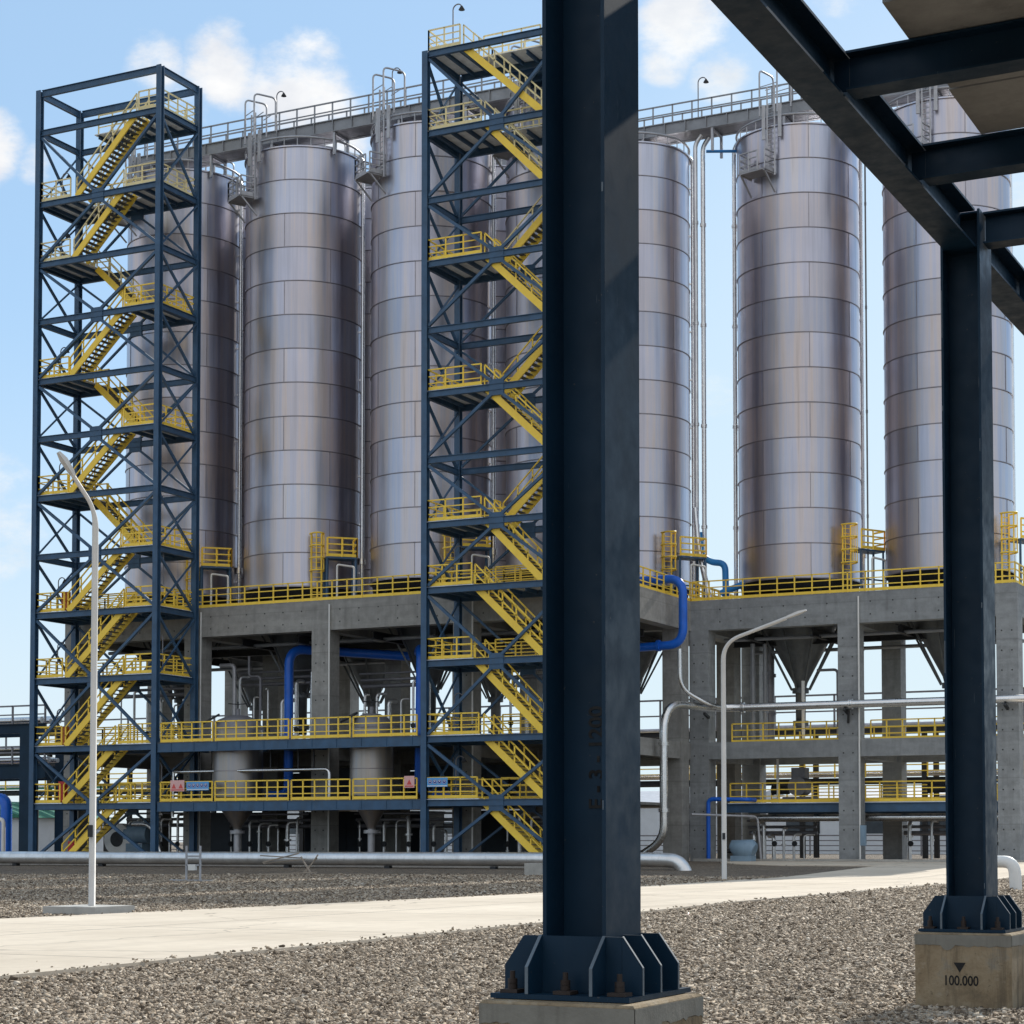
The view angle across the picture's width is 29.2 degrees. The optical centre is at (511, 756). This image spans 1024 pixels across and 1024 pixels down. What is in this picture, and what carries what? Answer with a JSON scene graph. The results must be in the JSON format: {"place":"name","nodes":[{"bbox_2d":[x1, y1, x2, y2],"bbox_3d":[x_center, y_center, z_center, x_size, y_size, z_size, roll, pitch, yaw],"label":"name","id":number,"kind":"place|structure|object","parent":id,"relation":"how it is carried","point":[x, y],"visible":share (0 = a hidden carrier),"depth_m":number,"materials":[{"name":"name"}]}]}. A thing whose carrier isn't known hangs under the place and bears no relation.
{"place":"outdoors","nodes":[
{"label":"outdoors","id":0,"kind":"place"},
{"bbox_2d":[125,812,182,851],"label":"pipe bank","id":1,"kind":"structure","parent":0,"point":[170,824],"depth_m":117.24,"materials":[{"name":"metal"}]},
{"bbox_2d":[359,671,415,735],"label":"pipe bank","id":2,"kind":"structure","parent":0,"point":[396,685],"depth_m":112.94,"materials":[{"name":"metal"}]},
{"bbox_2d":[0,866,1023,979],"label":"road","id":3,"kind":"structure","parent":0,"point":[59,944],"depth_m":35.39,"materials":[{"name":"concrete"}]},
{"bbox_2d":[0,842,1023,1023],"bbox_3d":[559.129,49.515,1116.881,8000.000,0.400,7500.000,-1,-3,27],"label":"ground","id":4,"kind":"structure","parent":0,"point":[705,869],"depth_m":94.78,"materials":[{"name":"gravel"}]},
{"bbox_2d":[0,817,5,850],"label":"silver pipe","id":5,"kind":"object","parent":4,"relation":"on","point":[3,826],"visible":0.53,"depth_m":122.06,"materials":[{"name":"metal"}]},
{"bbox_2d":[0,793,11,850],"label":"blue pipe","id":6,"kind":"object","parent":4,"relation":"on","point":[5,808],"visible":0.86,"depth_m":124.15,"materials":[{"name":"metal"}]},
{"bbox_2d":[0,704,63,850],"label":"pipe rack","id":7,"kind":"object","parent":4,"relation":"on","point":[18,768],"visible":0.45,"depth_m":123.23,"materials":[{"name":"blue metal"}]},
{"bbox_2d":[12,802,110,851],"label":"storage shed","id":8,"kind":"structure","parent":4,"relation":"on","point":[46,828],"depth_m":157.61,"materials":[{"name":"metal"}]},
{"bbox_2d":[43,451,134,914],"bbox_3d":[-8.845,-1.476,41.045,1.350,9.690,1.476,-1,-3,27],"label":"street lamp","id":9,"kind":"object","parent":4,"relation":"on","point":[91,907],"visible":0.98,"depth_m":40.97,"materials":[{"name":"metal"}]},
{"bbox_2d":[28,64,202,851],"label":"stair tower","id":10,"kind":"structure","parent":4,"relation":"on","point":[158,195],"depth_m":114.45,"materials":[{"name":"blue metal"}]},
{"bbox_2d":[58,781,67,801],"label":"fire cabinet","id":11,"kind":"object","parent":10,"relation":"on","point":[66,785],"visible":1,"depth_m":114.05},
{"bbox_2d":[157,777,450,811],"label":"steel mezzanine","id":12,"kind":"object","parent":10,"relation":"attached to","point":[391,802],"visible":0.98,"depth_m":106.54,"materials":[{"name":"metal"}]},
{"bbox_2d":[170,780,183,790],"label":"warning sign","id":13,"kind":"object","parent":12,"relation":"attached to","point":[176,785],"visible":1,"depth_m":109.90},
{"bbox_2d":[186,782,208,789],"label":"safety sign","id":14,"kind":"object","parent":12,"relation":"attached to","point":[197,785],"visible":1,"depth_m":109.27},
{"bbox_2d":[171,749,330,816],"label":"silver pipe","id":15,"kind":"object","parent":12,"relation":"attached to","point":[257,770],"visible":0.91,"depth_m":108.46,"materials":[{"name":"metal"}]},
{"bbox_2d":[404,776,413,787],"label":"warning sign","id":16,"kind":"object","parent":12,"relation":"attached to","point":[408,781],"visible":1,"depth_m":103.25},
{"bbox_2d":[157,714,451,752],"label":"steel mezzanine","id":17,"kind":"object","parent":10,"relation":"attached to","point":[314,741],"visible":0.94,"depth_m":106.79,"materials":[{"name":"metal"}]},
{"bbox_2d":[104,821,162,851],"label":"blower","id":18,"kind":"object","parent":4,"relation":"on","point":[137,832],"visible":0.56,"depth_m":116.85,"materials":[{"name":"white paint"}]},
{"bbox_2d":[170,846,211,880],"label":"pipe stand","id":19,"kind":"object","parent":4,"relation":"on","point":[192,866],"visible":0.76,"depth_m":74.69,"materials":[{"name":"metal"}]},
{"bbox_2d":[203,702,263,851],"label":"hopper vessel","id":20,"kind":"object","parent":4,"relation":"on","point":[226,765],"visible":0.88,"depth_m":109.72,"materials":[{"name":"silver metal"}]},
{"bbox_2d":[219,663,236,714],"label":"vent pipe","id":21,"kind":"object","parent":20,"relation":"on","point":[234,671],"visible":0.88,"depth_m":115.71,"materials":[{"name":"metal"}]},
{"bbox_2d":[210,812,261,851],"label":"equipment cabinet","id":22,"kind":"object","parent":4,"relation":"on","point":[220,832],"visible":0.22,"depth_m":126.25,"materials":[{"name":"metal"}]},
{"bbox_2d":[0,863,523,867],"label":"kerb strip","id":23,"kind":"object","parent":4,"relation":"on","point":[292,865],"visible":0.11,"depth_m":102.80,"materials":[{"name":"concrete"}]},
{"bbox_2d":[228,813,310,851],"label":"pipe bank","id":24,"kind":"structure","parent":4,"relation":"on","point":[267,824],"depth_m":114.57,"materials":[{"name":"metal"}]},
{"bbox_2d":[259,853,317,875],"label":"folded trestle","id":25,"kind":"object","parent":4,"relation":"on","point":[307,867],"visible":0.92,"depth_m":85.05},
{"bbox_2d":[327,604,329,851],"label":"downpipe","id":26,"kind":"object","parent":4,"relation":"on","point":[328,702],"visible":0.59,"depth_m":110.67,"materials":[{"name":"metal"}]},
{"bbox_2d":[304,811,381,851],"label":"pipe support","id":27,"kind":"object","parent":4,"relation":"on","point":[348,834],"visible":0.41,"depth_m":122.19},
{"bbox_2d":[0,851,691,870],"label":"silver pipe","id":28,"kind":"object","parent":4,"relation":"on","point":[495,860],"visible":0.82,"depth_m":100.67,"materials":[{"name":"metal"}]},
{"bbox_2d":[340,699,393,851],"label":"hopper vessel","id":29,"kind":"object","parent":4,"relation":"on","point":[371,762],"visible":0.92,"depth_m":105.98,"materials":[{"name":"silver metal"}]},
{"bbox_2d":[63,565,741,860],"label":"silo substructure","id":30,"kind":"object","parent":4,"relation":"on","point":[236,630],"visible":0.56,"depth_m":113.38,"materials":[{"name":"grey concrete"}]},
{"bbox_2d":[119,687,183,740],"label":"pipe bank","id":31,"kind":"structure","parent":30,"relation":"on","point":[134,696],"depth_m":120.52,"materials":[{"name":"metal"}]},
{"bbox_2d":[109,119,243,737],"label":"steel silo","id":32,"kind":"object","parent":30,"relation":"on","point":[221,395],"visible":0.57,"depth_m":119.76,"materials":[{"name":"metal"}]},
{"bbox_2d":[198,612,201,851],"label":"downpipe","id":33,"kind":"object","parent":30,"relation":"attached to","point":[200,717],"visible":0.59,"depth_m":114.58,"materials":[{"name":"metal"}]},
{"bbox_2d":[205,162,262,723],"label":"steel silo","id":34,"kind":"object","parent":30,"relation":"on","point":[251,693],"visible":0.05,"depth_m":126.71,"materials":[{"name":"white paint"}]},
{"bbox_2d":[248,656,261,718],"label":"vent pipe","id":35,"kind":"object","parent":30,"relation":"attached to","point":[260,689],"visible":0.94,"depth_m":115.17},
{"bbox_2d":[237,669,311,739],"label":"pipe bank","id":36,"kind":"structure","parent":30,"relation":"on","point":[298,682],"depth_m":116.54,"materials":[{"name":"metal"}]},
{"bbox_2d":[228,93,364,734],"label":"steel silo","id":37,"kind":"object","parent":30,"relation":"on","point":[304,362],"visible":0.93,"depth_m":115.56,"materials":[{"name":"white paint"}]},
{"bbox_2d":[300,768,351,799],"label":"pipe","id":38,"kind":"object","parent":30,"relation":"on","point":[344,773],"visible":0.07,"depth_m":121.61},
{"bbox_2d":[323,145,384,712],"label":"steel silo","id":39,"kind":"object","parent":30,"relation":"on","point":[355,670],"visible":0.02,"depth_m":122.55,"materials":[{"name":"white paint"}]},
{"bbox_2d":[265,644,450,796],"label":"blue pipe","id":40,"kind":"object","parent":30,"relation":"attached to","point":[292,653],"visible":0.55,"depth_m":114.33,"materials":[{"name":"metal"}]},
{"bbox_2d":[354,67,496,730],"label":"steel silo","id":41,"kind":"object","parent":30,"relation":"on","point":[392,176],"visible":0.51,"depth_m":111.76,"materials":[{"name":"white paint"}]},
{"bbox_2d":[429,682,430,729],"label":"vent pipe","id":42,"kind":"object","parent":30,"relation":"on","point":[429,705],"visible":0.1,"depth_m":110.05,"materials":[{"name":"metal"}]},
{"bbox_2d":[429,764,518,796],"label":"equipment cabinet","id":43,"kind":"object","parent":30,"relation":"on","point":[505,770],"visible":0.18,"depth_m":116.97,"materials":[{"name":"metal"}]},
{"bbox_2d":[454,121,519,733],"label":"steel silo","id":44,"kind":"object","parent":30,"relation":"on","point":[489,686],"visible":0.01,"depth_m":118.57,"materials":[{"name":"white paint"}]},
{"bbox_2d":[491,38,542,639],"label":"steel silo","id":45,"kind":"object","parent":30,"relation":"on","point":[517,434],"visible":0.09,"depth_m":108.42,"materials":[{"name":"silver metal"}]},
{"bbox_2d":[133,76,540,176],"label":"roof walkway","id":46,"kind":"structure","parent":45,"relation":"on","point":[347,129],"depth_m":116.65,"materials":[{"name":"grey metal"}]},
{"bbox_2d":[507,669,542,732],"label":"pipe bank","id":47,"kind":"structure","parent":30,"relation":"on","point":[524,677],"depth_m":109.32,"materials":[{"name":"metal"}]},
{"bbox_2d":[640,575,686,651],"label":"blue pipe","id":48,"kind":"object","parent":30,"relation":"attached to","point":[679,639],"visible":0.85,"depth_m":108.10,"materials":[{"name":"metal"}]},
{"bbox_2d":[639,131,706,693],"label":"steel silo","id":49,"kind":"object","parent":30,"relation":"on","point":[665,391],"visible":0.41,"depth_m":114.93,"materials":[{"name":"silver metal"}]},
{"bbox_2d":[700,532,728,595],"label":"blue pipe","id":50,"kind":"object","parent":49,"relation":"attached to","point":[723,565],"visible":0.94,"depth_m":114.29,"materials":[{"name":"metal"}]},
{"bbox_2d":[693,134,702,580],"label":"riser pipe","id":51,"kind":"object","parent":30,"relation":"on","point":[696,323],"visible":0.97,"depth_m":115.65,"materials":[{"name":"metal"}]},
{"bbox_2d":[700,136,710,600],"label":"riser pipe","id":52,"kind":"object","parent":30,"relation":"on","point":[704,526],"visible":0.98,"depth_m":116.05,"materials":[{"name":"metal"}]},
{"bbox_2d":[354,812,452,851],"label":"pipe bank","id":53,"kind":"structure","parent":4,"relation":"on","point":[408,825],"depth_m":110.69,"materials":[{"name":"metal"}]},
{"bbox_2d":[381,811,444,851],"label":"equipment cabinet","id":54,"kind":"object","parent":4,"relation":"on","point":[415,840],"visible":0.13,"depth_m":120.17,"materials":[{"name":"metal"}]},
{"bbox_2d":[471,601,472,848],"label":"downpipe","id":55,"kind":"object","parent":4,"relation":"on","point":[472,746],"visible":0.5,"depth_m":106.45,"materials":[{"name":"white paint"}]},
{"bbox_2d":[420,23,542,851],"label":"stair tower","id":56,"kind":"structure","parent":4,"relation":"on","point":[460,140],"depth_m":103.38,"materials":[{"name":"blue metal"}]},
{"bbox_2d":[427,777,447,786],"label":"safety sign","id":57,"kind":"object","parent":56,"relation":"attached to","point":[437,782],"visible":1,"depth_m":102.32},
{"bbox_2d":[452,4,464,42],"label":"gooseneck lamp","id":58,"kind":"object","parent":56,"relation":"on","point":[461,8],"visible":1,"depth_m":104.61,"materials":[{"name":"metal"}]},
{"bbox_2d":[481,810,519,851],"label":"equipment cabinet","id":59,"kind":"object","parent":4,"relation":"on","point":[490,824],"visible":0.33,"depth_m":117.57,"materials":[{"name":"metal"}]},
{"bbox_2d":[0,687,1023,858],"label":"pipe rack","id":60,"kind":"object","parent":4,"relation":"on","point":[925,772],"visible":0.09,"depth_m":134.22,"materials":[{"name":"metal"}]},
{"bbox_2d":[505,811,542,851],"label":"pipe bank","id":61,"kind":"structure","parent":4,"relation":"on","point":[531,824],"depth_m":107.74,"materials":[{"name":"metal"}]},
{"bbox_2d":[524,863,542,874],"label":"concrete block","id":62,"kind":"structure","parent":4,"relation":"on","point":[533,868],"depth_m":87.27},
{"bbox_2d":[287,790,782,852],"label":"warehouse","id":63,"kind":"structure","parent":4,"relation":"on","point":[649,821],"depth_m":192.61,"materials":[{"name":"metal"}]},
{"bbox_2d":[171,835,945,855],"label":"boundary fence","id":64,"kind":"object","parent":4,"relation":"on","point":[810,845],"visible":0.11,"depth_m":155.65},
{"bbox_2d":[479,993,702,1023],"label":"concrete plinth","id":65,"kind":"structure","parent":4,"relation":"on","point":[684,1008],"depth_m":10.18,"materials":[{"name":"concrete"}]},
{"bbox_2d":[490,0,1023,1002],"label":"steel gantry","id":66,"kind":"object","parent":65,"relation":"on","point":[592,942],"visible":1,"depth_m":10.82,"materials":[{"name":"metal"}]},
{"bbox_2d":[882,0,1023,38],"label":"concrete plank","id":67,"kind":"object","parent":66,"relation":"on","point":[916,18],"visible":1,"depth_m":14.05,"materials":[{"name":"concrete"}]},
{"bbox_2d":[948,70,1023,87],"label":"concrete plank","id":68,"kind":"object","parent":66,"relation":"on","point":[986,79],"visible":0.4,"depth_m":15.27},
{"bbox_2d":[949,76,1023,133],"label":"concrete plank","id":69,"kind":"object","parent":66,"relation":"on","point":[993,106],"visible":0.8,"depth_m":15.77,"materials":[{"name":"concrete"}]},
{"bbox_2d":[690,813,761,858],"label":"silver pipe","id":70,"kind":"object","parent":4,"relation":"on","point":[733,815],"visible":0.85,"depth_m":108.66,"materials":[{"name":"metal"}]},
{"bbox_2d":[706,797,756,858],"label":"blue pipe","id":71,"kind":"object","parent":4,"relation":"on","point":[708,822],"visible":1,"depth_m":110.28,"materials":[{"name":"metal"}]},
{"bbox_2d":[721,609,806,878],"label":"street lamp","id":72,"kind":"object","parent":4,"relation":"on","point":[723,763],"visible":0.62,"depth_m":77.19,"materials":[{"name":"metal"}]},
{"bbox_2d":[641,695,1023,851],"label":"silver pipe","id":73,"kind":"object","parent":4,"relation":"on","point":[663,810],"visible":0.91,"depth_m":106.16,"materials":[{"name":"metal"}]},
{"bbox_2d":[677,649,726,708],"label":"silver pipe","id":74,"kind":"object","parent":73,"relation":"attached to","point":[686,691],"visible":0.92,"depth_m":108.03,"materials":[{"name":"metal"}]},
{"bbox_2d":[689,561,1023,860],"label":"silo substructure","id":75,"kind":"object","parent":4,"relation":"on","point":[886,614],"visible":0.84,"depth_m":108.84,"materials":[{"name":"concrete"}]},
{"bbox_2d":[692,507,711,596],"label":"riser pipe","id":76,"kind":"object","parent":75,"relation":"on","point":[696,526],"visible":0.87,"depth_m":114.62,"materials":[{"name":"metal"}]},
{"bbox_2d":[731,138,739,598],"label":"riser pipe","id":77,"kind":"object","parent":75,"relation":"on","point":[734,328],"visible":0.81,"depth_m":116.26,"materials":[{"name":"metal"}]},
{"bbox_2d":[750,644,755,739],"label":"pipe","id":78,"kind":"object","parent":75,"relation":"on","point":[752,651],"visible":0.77,"depth_m":113.09,"materials":[{"name":"grey metal"}]},
{"bbox_2d":[762,644,767,738],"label":"pipe","id":79,"kind":"object","parent":75,"relation":"on","point":[765,698],"visible":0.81,"depth_m":113.18,"materials":[{"name":"grey metal"}]},
{"bbox_2d":[762,646,775,738],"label":"pipe","id":80,"kind":"object","parent":75,"relation":"on","point":[771,675],"visible":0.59,"depth_m":114.60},
{"bbox_2d":[776,759,778,802],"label":"vent pipe","id":81,"kind":"object","parent":75,"relation":"on","point":[777,770],"visible":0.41,"depth_m":111.54,"materials":[{"name":"metal"}]},
{"bbox_2d":[771,768,817,798],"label":"rotary feeder","id":82,"kind":"object","parent":75,"relation":"on","point":[799,774],"visible":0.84,"depth_m":111.32,"materials":[{"name":"metal"}]},
{"bbox_2d":[801,681,804,738],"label":"vent pipe","id":83,"kind":"object","parent":75,"relation":"on","point":[803,700],"visible":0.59,"depth_m":111.11,"materials":[{"name":"metal"}]},
{"bbox_2d":[735,70,886,731],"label":"steel silo","id":84,"kind":"object","parent":75,"relation":"on","point":[800,417],"visible":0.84,"depth_m":111.87,"materials":[{"name":"silver metal"}]},
{"bbox_2d":[706,150,736,152],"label":"cross pipe","id":85,"kind":"object","parent":84,"relation":"attached to","point":[722,151],"visible":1,"depth_m":115.91,"materials":[{"name":"metal"}]},
{"bbox_2d":[720,581,745,595],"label":"blue pipe","id":86,"kind":"object","parent":84,"relation":"attached to","point":[731,589],"visible":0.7,"depth_m":113.51,"materials":[{"name":"metal"}]},
{"bbox_2d":[638,83,952,158],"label":"roof walkway","id":87,"kind":"structure","parent":84,"relation":"on","point":[720,125],"depth_m":115.22,"materials":[{"name":"grey metal"}]},
{"bbox_2d":[817,668,837,737],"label":"vent pipe","id":88,"kind":"object","parent":75,"relation":"on","point":[828,669],"visible":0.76,"depth_m":110.71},
{"bbox_2d":[860,825,866,845],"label":"junction box","id":89,"kind":"object","parent":75,"relation":"attached to","point":[863,836],"visible":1,"depth_m":106.56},
{"bbox_2d":[864,165,868,587],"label":"riser pipe","id":90,"kind":"object","parent":75,"relation":"on","point":[866,369],"visible":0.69,"depth_m":112.10,"materials":[{"name":"metal"}]},
{"bbox_2d":[750,813,997,821],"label":"silver pipe","id":91,"kind":"object","parent":75,"relation":"attached to","point":[868,817],"visible":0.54,"depth_m":108.42,"materials":[{"name":"metal"}]},
{"bbox_2d":[927,783,944,797],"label":"rotary feeder","id":92,"kind":"object","parent":75,"relation":"on","point":[938,790],"visible":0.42,"depth_m":107.78,"materials":[{"name":"metal"}]},
{"bbox_2d":[882,86,1023,721],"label":"steel silo","id":93,"kind":"object","parent":75,"relation":"on","point":[912,403],"visible":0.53,"depth_m":108.26,"materials":[{"name":"silver metal"}]},
{"bbox_2d":[693,859,1023,861],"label":"kerb","id":94,"kind":"structure","parent":4,"relation":"on","point":[876,860],"depth_m":106.33,"materials":[{"name":"concrete"}]},
{"bbox_2d":[857,596,860,858],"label":"downpipe","id":95,"kind":"object","parent":4,"relation":"on","point":[859,726],"visible":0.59,"depth_m":106.92,"materials":[{"name":"metal"}]},
{"bbox_2d":[766,788,997,853],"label":"warehouse","id":96,"kind":"structure","parent":4,"relation":"on","point":[832,827],"depth_m":177.89,"materials":[{"name":"metal"}]},
{"bbox_2d":[786,821,819,833],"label":"window","id":97,"kind":"structure","parent":96,"relation":"in","point":[787,823],"depth_m":179.10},
{"bbox_2d":[865,821,882,832],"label":"window","id":98,"kind":"structure","parent":96,"relation":"in","point":[871,826],"depth_m":175.94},
{"bbox_2d":[902,820,997,859],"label":"pipe bank","id":99,"kind":"structure","parent":4,"relation":"on","point":[910,832],"depth_m":110.47,"materials":[{"name":"metal"}]},
{"bbox_2d":[914,930,1023,1008],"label":"concrete plinth","id":100,"kind":"structure","parent":4,"relation":"on","point":[972,970],"depth_m":17.82,"materials":[{"name":"concrete"}]},
{"bbox_2d":[998,856,1021,889],"bbox_3d":[15.301,3.681,61.593,1.426,1.177,0.390,-2,-3,41],"label":"white elbow","id":101,"kind":"object","parent":4,"relation":"on","point":[1011,865],"visible":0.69,"depth_m":61.16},
{"bbox_2d":[0,0,1023,841],"label":"sky","id":102,"kind":"structure","parent":0,"point":[314,52],"materials":[{"name":"blue"}]},
{"bbox_2d":[747,820,817,858],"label":"pipe bank","id":103,"kind":"structure","parent":0,"point":[769,834],"depth_m":112.52,"materials":[{"name":"metal"}]},
{"bbox_2d":[721,861,1023,866],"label":"side pavement","id":104,"kind":"structure","parent":0,"point":[821,863],"depth_m":98.73,"materials":[{"name":"concrete"}]},
{"bbox_2d":[727,839,757,860],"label":"small tank","id":105,"kind":"object","parent":104,"relation":"on","point":[742,850],"visible":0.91,"depth_m":106.75,"materials":[{"name":"metal"}]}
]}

